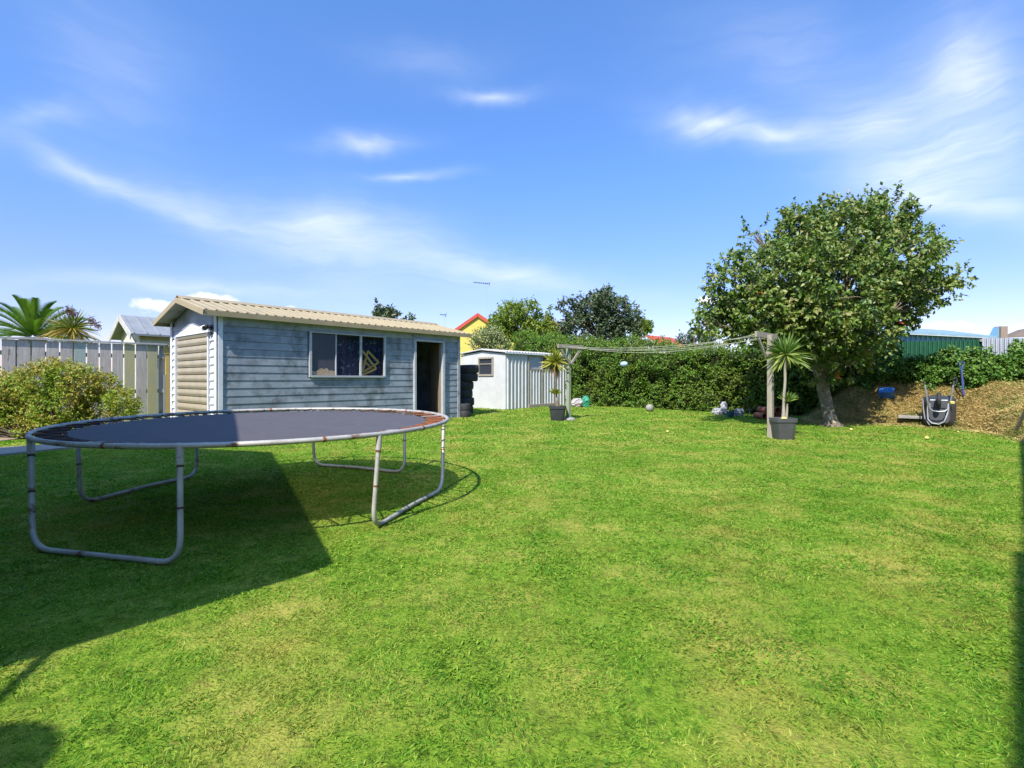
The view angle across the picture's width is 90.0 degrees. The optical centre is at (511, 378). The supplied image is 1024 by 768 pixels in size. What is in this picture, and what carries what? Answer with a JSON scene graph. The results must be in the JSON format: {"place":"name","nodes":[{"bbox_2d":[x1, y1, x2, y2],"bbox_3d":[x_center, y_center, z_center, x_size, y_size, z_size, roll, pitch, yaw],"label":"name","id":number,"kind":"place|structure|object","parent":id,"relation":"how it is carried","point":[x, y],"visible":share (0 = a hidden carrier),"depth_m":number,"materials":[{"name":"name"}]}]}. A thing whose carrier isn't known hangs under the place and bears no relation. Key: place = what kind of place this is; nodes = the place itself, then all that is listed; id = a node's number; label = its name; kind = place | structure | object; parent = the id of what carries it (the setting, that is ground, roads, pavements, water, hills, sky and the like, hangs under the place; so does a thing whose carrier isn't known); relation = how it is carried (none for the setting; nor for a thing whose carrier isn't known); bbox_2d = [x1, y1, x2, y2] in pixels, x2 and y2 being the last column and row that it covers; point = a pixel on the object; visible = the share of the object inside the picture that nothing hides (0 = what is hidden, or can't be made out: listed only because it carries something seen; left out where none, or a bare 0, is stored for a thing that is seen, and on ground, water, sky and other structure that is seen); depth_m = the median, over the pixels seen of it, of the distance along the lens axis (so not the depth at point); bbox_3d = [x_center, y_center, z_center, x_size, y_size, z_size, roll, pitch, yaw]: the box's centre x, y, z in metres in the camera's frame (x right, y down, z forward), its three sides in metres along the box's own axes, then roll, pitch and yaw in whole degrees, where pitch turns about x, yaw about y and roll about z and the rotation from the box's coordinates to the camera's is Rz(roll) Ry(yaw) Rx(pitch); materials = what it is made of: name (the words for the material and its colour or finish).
{"place":"outdoors","nodes":[
{"label":"outdoors","id":0,"kind":"place"},
{"bbox_2d":[0,434,23,440],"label":"dirt path","id":1,"kind":"structure","parent":0,"point":[2,438],"depth_m":10.08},
{"bbox_2d":[0,444,71,455],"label":"path","id":2,"kind":"structure","parent":0,"point":[12,450],"depth_m":8.60,"materials":[{"name":"concrete"}]},
{"bbox_2d":[0,380,1023,767],"bbox_3d":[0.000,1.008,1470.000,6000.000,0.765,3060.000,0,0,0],"label":"ground","id":3,"kind":"structure","parent":0,"point":[530,702],"depth_m":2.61,"materials":[{"name":"plant"}]},
{"bbox_2d":[0,294,99,387],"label":"palm tree","id":4,"kind":"object","parent":3,"relation":"on","point":[26,317],"visible":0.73,"depth_m":20.60,"materials":[{"name":"green plant"}]},
{"bbox_2d":[37,305,101,361],"bbox_3d":[-16.436,-0.861,19.071,1.988,3.894,2.183,0,0,-34],"label":"cabbage tree","id":5,"kind":"object","parent":3,"relation":"on","point":[72,329],"visible":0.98,"depth_m":18.84,"materials":[{"name":"green plant"}]},
{"bbox_2d":[0,355,144,438],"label":"shrub","id":6,"kind":"object","parent":3,"relation":"on","point":[43,412],"visible":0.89,"depth_m":10.08,"materials":[{"name":"green plant"}]},
{"bbox_2d":[0,336,166,434],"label":"board fence","id":7,"kind":"object","parent":3,"relation":"on","point":[14,352],"visible":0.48,"depth_m":11.99,"materials":[{"name":"grey wood"}]},
{"bbox_2d":[108,314,169,412],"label":"garage","id":8,"kind":"structure","parent":3,"relation":"on","point":[134,328],"depth_m":17.01,"materials":[{"name":"metal"}]},
{"bbox_2d":[123,335,136,397],"bbox_3d":[-12.961,-0.200,17.335,1.700,2.700,0.058,0,0,41],"label":"door","id":9,"kind":"structure","parent":8,"relation":"in","point":[126,339],"depth_m":17.12,"materials":[{"name":"white wood"}]},
{"bbox_2d":[163,345,169,417],"bbox_3d":[-8.576,0.175,13.040,0.060,2.050,0.510,0,0,41],"label":"side panel","id":10,"kind":"object","parent":3,"relation":"on","point":[166,393],"visible":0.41,"depth_m":12.88,"materials":[{"name":"wood"}]},
{"bbox_2d":[24,407,448,564],"bbox_3d":[-2.570,0.833,5.381,3.781,0.851,3.900,0,0,0],"label":"trampoline","id":11,"kind":"object","parent":3,"relation":"on","point":[195,430],"visible":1,"depth_m":4.75,"materials":[{"name":"fabric"}]},
{"bbox_2d":[153,295,471,419],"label":"garden shed","id":12,"kind":"structure","parent":3,"relation":"on","point":[246,355],"depth_m":11.55,"materials":[{"name":"blue wood"}]},
{"bbox_2d":[177,333,206,416],"bbox_3d":[-6.882,0.094,11.017,1.960,2.112,0.089,0,0,41],"label":"roller door","id":13,"kind":"structure","parent":12,"relation":"in","point":[192,350],"depth_m":11.02,"materials":[{"name":"metal"}]},
{"bbox_2d":[200,324,211,336],"bbox_3d":[-6.100,-0.896,10.209,0.248,0.374,0.191,0,0,41],"label":"security light","id":14,"kind":"object","parent":12,"relation":"attached to","point":[205,327],"visible":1,"depth_m":10.18,"materials":[{"name":"black plastic"}]},
{"bbox_2d":[308,331,385,377],"bbox_3d":[-3.905,-0.556,12.309,0.080,1.048,2.047,0,0,41],"label":"window","id":15,"kind":"structure","parent":12,"relation":"in","point":[322,346],"depth_m":11.87,"materials":[{"name":"glass"}]},
{"bbox_2d":[327,336,380,375],"bbox_3d":[-3.909,-0.465,12.762,0.064,1.130,1.502,0,0,41],"label":"curtain","id":16,"kind":"object","parent":12,"relation":"hanging from","point":[347,356],"visible":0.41,"depth_m":12.74,"materials":[{"name":"blue fabric"}]},
{"bbox_2d":[358,349,378,375],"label":"triangle frames","id":17,"kind":"structure","parent":12,"relation":"in","point":[364,362],"depth_m":12.86,"materials":[{"name":"brown wood"}]},
{"bbox_2d":[430,343,440,412],"bbox_3d":[-2.235,0.060,14.948,0.040,2.140,0.840,0,0,-27],"label":"door","id":18,"kind":"structure","parent":12,"relation":"in","point":[435,350],"depth_m":14.88,"materials":[{"name":"wood"}]},
{"bbox_2d":[371,297,416,320],"bbox_3d":[-7.643,-2.144,32.925,3.193,6.152,1.907,0,0,0],"label":"distant tree","id":19,"kind":"object","parent":3,"relation":"on","point":[388,311],"visible":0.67,"depth_m":32.82,"materials":[{"name":"green plant"}]},
{"bbox_2d":[460,410,470,416],"bbox_3d":[-1.394,1.030,15.172,0.340,0.200,0.340,0,0,0],"label":"tyre","id":20,"kind":"object","parent":3,"relation":"on","point":[467,413],"visible":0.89,"depth_m":15.03,"materials":[{"name":"black rubber"}]},
{"bbox_2d":[460,403,470,410],"bbox_3d":[-1.394,0.830,15.172,0.340,0.200,0.340,0,0,0],"label":"tyre","id":21,"kind":"object","parent":20,"relation":"on","point":[465,406],"visible":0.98,"depth_m":15.03,"materials":[{"name":"black rubber"}]},
{"bbox_2d":[460,397,473,405],"bbox_3d":[-1.532,0.731,16.600,0.620,0.270,0.620,0,0,0],"label":"tyre","id":22,"kind":"object","parent":21,"relation":"on","point":[470,400],"visible":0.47,"depth_m":16.33,"materials":[{"name":"black rubber"}]},
{"bbox_2d":[460,389,472,397],"bbox_3d":[-1.572,0.469,16.600,0.600,0.284,0.600,0,0,0],"label":"tyre","id":23,"kind":"object","parent":22,"relation":"on","point":[466,393],"visible":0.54,"depth_m":16.33,"materials":[{"name":"black rubber"}]},
{"bbox_2d":[460,381,473,389],"bbox_3d":[-1.552,0.207,16.600,0.620,0.285,0.620,0,0,0],"label":"tyre","id":24,"kind":"object","parent":23,"relation":"on","point":[466,385],"visible":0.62,"depth_m":16.33,"materials":[{"name":"black rubber"}]},
{"bbox_2d":[460,373,477,380],"bbox_3d":[-1.432,-0.055,16.600,0.660,0.270,0.660,0,0,0],"label":"tyre","id":25,"kind":"object","parent":24,"relation":"on","point":[468,376],"visible":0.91,"depth_m":16.31,"materials":[{"name":"black rubber"}]},
{"bbox_2d":[460,365,478,372],"bbox_3d":[-1.412,-0.317,16.600,0.680,0.286,0.680,0,0,0],"label":"tyre","id":26,"kind":"object","parent":25,"relation":"on","point":[469,368],"visible":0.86,"depth_m":16.30,"materials":[{"name":"black rubber"}]},
{"bbox_2d":[455,313,515,364],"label":"yellow house","id":27,"kind":"structure","parent":3,"relation":"on","point":[475,321],"depth_m":34.34,"materials":[{"name":"yellow paint"}]},
{"bbox_2d":[465,323,512,349],"bbox_3d":[-0.978,-0.692,22.375,2.091,3.492,1.705,0,0,0],"label":"variegated shrub","id":28,"kind":"object","parent":3,"relation":"on","point":[487,341],"visible":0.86,"depth_m":21.97,"materials":[{"name":"green plant"}]},
{"bbox_2d":[460,349,565,408],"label":"tin shed","id":29,"kind":"structure","parent":3,"relation":"on","point":[509,379],"depth_m":19.01,"materials":[{"name":"metal"}]},
{"bbox_2d":[478,357,493,375],"bbox_3d":[-0.967,-0.455,18.866,0.760,0.690,0.060,0,0,41],"label":"window","id":30,"kind":"structure","parent":29,"relation":"in","point":[486,364],"depth_m":18.87,"materials":[{"name":"beige glass"}]},
{"bbox_2d":[485,294,566,348],"bbox_3d":[0.712,-1.526,25.276,4.342,5.102,3.112,0,0,0],"label":"garden tree","id":31,"kind":"object","parent":3,"relation":"on","point":[522,319],"visible":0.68,"depth_m":24.58,"materials":[{"name":"green plant"}]},
{"bbox_2d":[549,405,565,420],"bbox_3d":[1.247,0.942,14.054,0.469,0.400,0.469,0,0,0],"label":"planter pot","id":32,"kind":"object","parent":3,"relation":"on","point":[557,413],"visible":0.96,"depth_m":13.86,"materials":[{"name":"black plastic"}]},
{"bbox_2d":[540,348,566,405],"bbox_3d":[1.173,-0.034,14.076,0.858,1.688,0.810,0,0,-33],"label":"yucca","id":33,"kind":"object","parent":32,"relation":"in","point":[555,360],"visible":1,"depth_m":14.01,"materials":[{"name":"green plant"}]},
{"bbox_2d":[557,344,583,420],"bbox_3d":[1.579,0.153,14.206,1.055,2.195,0.394,0,0,-35],"label":"clothesline post","id":34,"kind":"object","parent":3,"relation":"on","point":[567,357],"visible":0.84,"depth_m":14.16,"materials":[{"name":"wood"}]},
{"bbox_2d":[565,335,751,349],"bbox_3d":[3.078,-0.786,11.964,0.010,0.215,5.089,0,0,-43],"label":"clothes wire","id":35,"kind":"object","parent":34,"relation":"attached to","point":[672,347],"visible":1,"depth_m":11.25,"materials":[{"name":"grey metal"}]},
{"bbox_2d":[569,336,754,347],"bbox_3d":[3.275,-0.821,12.148,0.010,0.145,5.089,0,0,-43],"label":"clothes wire","id":36,"kind":"object","parent":34,"relation":"attached to","point":[673,345],"visible":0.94,"depth_m":11.67,"materials":[{"name":"grey metal"}]},
{"bbox_2d":[578,338,756,352],"bbox_3d":[3.495,-0.766,12.352,0.010,0.255,5.089,0,0,-43],"label":"clothes wire","id":37,"kind":"object","parent":34,"relation":"attached to","point":[670,351],"visible":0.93,"depth_m":12.13,"materials":[{"name":"grey metal"}]},
{"bbox_2d":[583,338,763,349],"bbox_3d":[3.692,-0.801,12.536,0.010,0.185,5.089,0,0,-43],"label":"clothes wire","id":38,"kind":"object","parent":34,"relation":"attached to","point":[682,348],"visible":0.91,"depth_m":11.92,"materials":[{"name":"grey metal"}]},
{"bbox_2d":[571,398,582,406],"bbox_3d":[2.517,0.917,19.623,0.566,0.362,0.333,0,0,0],"label":"sack","id":39,"kind":"object","parent":3,"relation":"on","point":[576,402],"visible":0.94,"depth_m":19.53,"materials":[{"name":"white plastic"}]},
{"bbox_2d":[582,395,589,406],"bbox_3d":[2.827,0.869,19.630,0.357,0.474,0.240,0,0,0],"label":"plastic bag","id":40,"kind":"object","parent":3,"relation":"on","point":[586,401],"visible":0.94,"depth_m":19.55,"materials":[{"name":"green plastic"}]},
{"bbox_2d":[553,283,646,347],"bbox_3d":[4.238,-1.834,24.263,4.593,5.727,3.037,0,0,0],"label":"garden tree","id":41,"kind":"object","parent":3,"relation":"on","point":[601,314],"visible":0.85,"depth_m":23.63,"materials":[{"name":"green plant"}]},
{"bbox_2d":[627,315,654,350],"bbox_3d":[9.052,-1.844,36.232,2.096,5.485,1.637,0,0,0],"label":"tree","id":42,"kind":"object","parent":3,"relation":"on","point":[648,329],"visible":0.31,"depth_m":35.86,"materials":[{"name":"green plant"}]},
{"bbox_2d":[646,404,653,411],"bbox_3d":[4.658,0.985,17.333,0.261,0.260,0.261,0,0,0],"label":"concrete ball","id":43,"kind":"object","parent":3,"relation":"on","point":[649,407],"visible":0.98,"depth_m":17.24,"materials":[{"name":"grey concrete"}]},
{"bbox_2d":[638,335,685,352],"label":"red roof house","id":44,"kind":"structure","parent":3,"relation":"on","point":[666,338],"depth_m":44.00,"materials":[{"name":"red tile"}]},
{"bbox_2d":[674,329,717,348],"bbox_3d":[8.651,-0.716,23.916,1.333,3.505,2.369,0,0,-30],"label":"roadside bush","id":45,"kind":"object","parent":3,"relation":"on","point":[693,340],"visible":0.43,"depth_m":24.04,"materials":[{"name":"green plant"}]},
{"bbox_2d":[506,328,898,415],"bbox_3d":[5.543,-0.544,19.406,14.803,3.706,2.944,0,0,40],"label":"hedge","id":46,"kind":"object","parent":3,"relation":"on","point":[702,379],"visible":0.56,"depth_m":18.23,"materials":[{"name":"green plant"}]},
{"bbox_2d":[620,361,627,366],"bbox_3d":[4.102,-0.539,18.750,0.281,0.200,0.277,0,0,0],"label":"toy ball","id":47,"kind":"object","parent":46,"relation":"in","point":[623,364],"visible":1,"depth_m":18.66,"materials":[{"name":"white plastic"}]},
{"bbox_2d":[712,408,720,414],"bbox_3d":[6.416,1.020,15.994,0.344,0.236,0.215,0,0,0],"label":"sack","id":48,"kind":"object","parent":3,"relation":"on","point":[715,411],"visible":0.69,"depth_m":15.94,"materials":[{"name":"white plastic"}]},
{"bbox_2d":[719,401,727,414],"bbox_3d":[6.539,0.921,15.799,0.266,0.449,0.161,0,0,0],"label":"sack","id":49,"kind":"object","parent":3,"relation":"on","point":[723,408],"visible":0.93,"depth_m":15.76,"materials":[{"name":"white plastic"}]},
{"bbox_2d":[726,410,734,416],"bbox_3d":[6.425,1.021,15.072,0.236,0.218,0.236,0,0,0],"label":"bucket","id":50,"kind":"object","parent":3,"relation":"on","point":[730,413],"visible":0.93,"depth_m":15.00,"materials":[{"name":"teal plastic"}]},
{"bbox_2d":[734,408,743,415],"bbox_3d":[6.880,1.016,15.521,0.356,0.257,0.208,0,0,0],"label":"sack","id":51,"kind":"object","parent":3,"relation":"on","point":[739,412],"visible":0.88,"depth_m":15.46,"materials":[{"name":"white plastic"}]},
{"bbox_2d":[753,412,766,419],"bbox_3d":[7.029,1.040,14.475,0.200,0.200,0.550,0,0,0],"label":"clay pipe","id":52,"kind":"object","parent":3,"relation":"on","point":[763,416],"visible":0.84,"depth_m":14.38,"materials":[{"name":"ceramic"}]},
{"bbox_2d":[756,406,766,412],"bbox_3d":[7.127,0.870,14.475,0.200,0.200,0.550,0,0,0],"label":"clay pipe","id":53,"kind":"object","parent":52,"relation":"on","point":[761,409],"visible":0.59,"depth_m":14.45,"materials":[{"name":"ceramic"}]},
{"bbox_2d":[755,331,776,437],"bbox_3d":[5.170,0.182,10.332,1.060,2.225,0.188,0,0,-43],"label":"clothesline post","id":54,"kind":"object","parent":3,"relation":"on","point":[770,390],"visible":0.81,"depth_m":10.27,"materials":[{"name":"wood"}]},
{"bbox_2d":[769,417,797,439],"bbox_3d":[5.349,0.979,10.105,0.418,0.420,0.418,0,0,0],"label":"planter pot","id":55,"kind":"object","parent":3,"relation":"on","point":[782,429],"visible":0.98,"depth_m":9.94,"materials":[{"name":"grey plastic"}]},
{"bbox_2d":[760,331,814,417],"bbox_3d":[5.401,-0.059,10.075,0.938,1.798,0.961,0,0,-26],"label":"yucca","id":56,"kind":"object","parent":55,"relation":"in","point":[789,346],"visible":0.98,"depth_m":10.05,"materials":[{"name":"green plant"}]},
{"bbox_2d":[686,180,978,426],"bbox_3d":[7.992,-1.822,12.833,6.831,6.324,5.052,0,0,-42],"label":"fruit tree","id":57,"kind":"object","parent":3,"relation":"on","point":[821,309],"visible":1,"depth_m":11.78,"materials":[{"name":"green plant"}]},
{"bbox_2d":[893,340,981,357],"bbox_3d":[14.212,-0.098,17.147,2.835,2.396,0.154,0,0,4],"label":"green fence","id":58,"kind":"object","parent":3,"relation":"on","point":[924,348],"visible":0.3,"depth_m":17.11,"materials":[{"name":"green metal"}]},
{"bbox_2d":[922,381,955,426],"bbox_3d":[10.130,0.629,12.150,0.642,1.164,0.701,0,0,40],"label":"wheelbarrow","id":59,"kind":"object","parent":3,"relation":"on","point":[938,410],"visible":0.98,"depth_m":12.14,"materials":[{"name":"black plastic"}]},
{"bbox_2d":[990,326,1007,337],"bbox_3d":[22.818,-0.935,24.087,0.704,3.050,0.375,0,0,0],"label":"chimney","id":60,"kind":"object","parent":3,"relation":"on","point":[1000,331],"visible":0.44,"depth_m":23.93,"materials":[{"name":"brick"}]},
{"bbox_2d":[979,338,1023,355],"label":"zinc fence","id":61,"kind":"object","parent":3,"relation":"on","point":[1000,345],"visible":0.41,"depth_m":16.81,"materials":[{"name":"grey metal"}]},
{"bbox_2d":[0,0,1023,375],"label":"sky","id":62,"kind":"structure","parent":0,"point":[339,156],"materials":[{"name":"blue"}]},
{"bbox_2d":[801,377,1023,437],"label":"bank","id":63,"kind":"structure","parent":0,"point":[913,392],"depth_m":13.02,"materials":[{"name":"brown soil"}]},
{"bbox_2d":[898,415,921,418],"bbox_3d":[10.007,0.955,12.854,0.500,0.070,0.300,0,0,37],"label":"concrete slab","id":64,"kind":"object","parent":63,"relation":"on","point":[910,416],"depth_m":12.76,"materials":[{"name":"white concrete"}]},
{"bbox_2d":[802,377,1023,443],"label":"dry clippings","id":65,"kind":"object","parent":63,"relation":"on","point":[809,419],"visible":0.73,"depth_m":12.84,"materials":[{"name":"beige plant"}]},
{"bbox_2d":[879,387,893,398],"bbox_3d":[10.156,0.386,13.889,0.345,0.323,0.312,0,0,36],"label":"crate","id":66,"kind":"object","parent":65,"relation":"on","point":[887,392],"visible":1,"depth_m":13.82,"materials":[{"name":"blue plastic"}]},
{"bbox_2d":[1014,410,1023,430],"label":"timber stake","id":67,"kind":"object","parent":65,"relation":"on","point":[1019,423],"visible":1,"depth_m":10.14,"materials":[{"name":"grey wood"}]},
{"bbox_2d":[844,338,1023,390],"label":"creeper fence","id":68,"kind":"object","parent":63,"relation":"on","point":[982,366],"visible":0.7,"depth_m":13.25,"materials":[{"name":"green plant"}]},
{"bbox_2d":[952,377,963,397],"bbox_3d":[11.065,0.310,12.627,0.464,0.733,0.030,0,0,-5],"label":"garden fork","id":69,"kind":"object","parent":63,"relation":"on","point":[958,386],"visible":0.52,"depth_m":12.61,"materials":[{"name":"black plastic"}]},
{"bbox_2d":[958,362,964,397],"bbox_3d":[11.162,0.158,12.675,0.227,1.161,0.048,0,0,0],"label":"spade","id":70,"kind":"object","parent":63,"relation":"in","point":[962,379],"visible":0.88,"depth_m":12.66,"materials":[{"name":"metal"}]},
{"bbox_2d":[882,327,997,354],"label":"roof","id":71,"kind":"structure","parent":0,"point":[928,334],"depth_m":21.49,"materials":[{"name":"metal"}]},
{"bbox_2d":[1008,329,1023,337],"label":"neighbour roof","id":72,"kind":"structure","parent":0,"point":[1018,333],"depth_m":25.27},
{"bbox_3d":[7.490,1.040,14.475,0.200,0.200,0.550,0,0,0],"label":"clay pipe","id":73,"kind":"object","parent":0,"visible":0},
{"bbox_2d":[774,407,781,413],"bbox_3d":[7.384,0.870,14.475,0.200,0.200,0.550,0,0,0],"label":"clay pipe","id":74,"kind":"object","parent":73,"relation":"on","point":[777,410],"visible":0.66,"depth_m":14.22,"materials":[{"name":"ceramic"}]}
]}

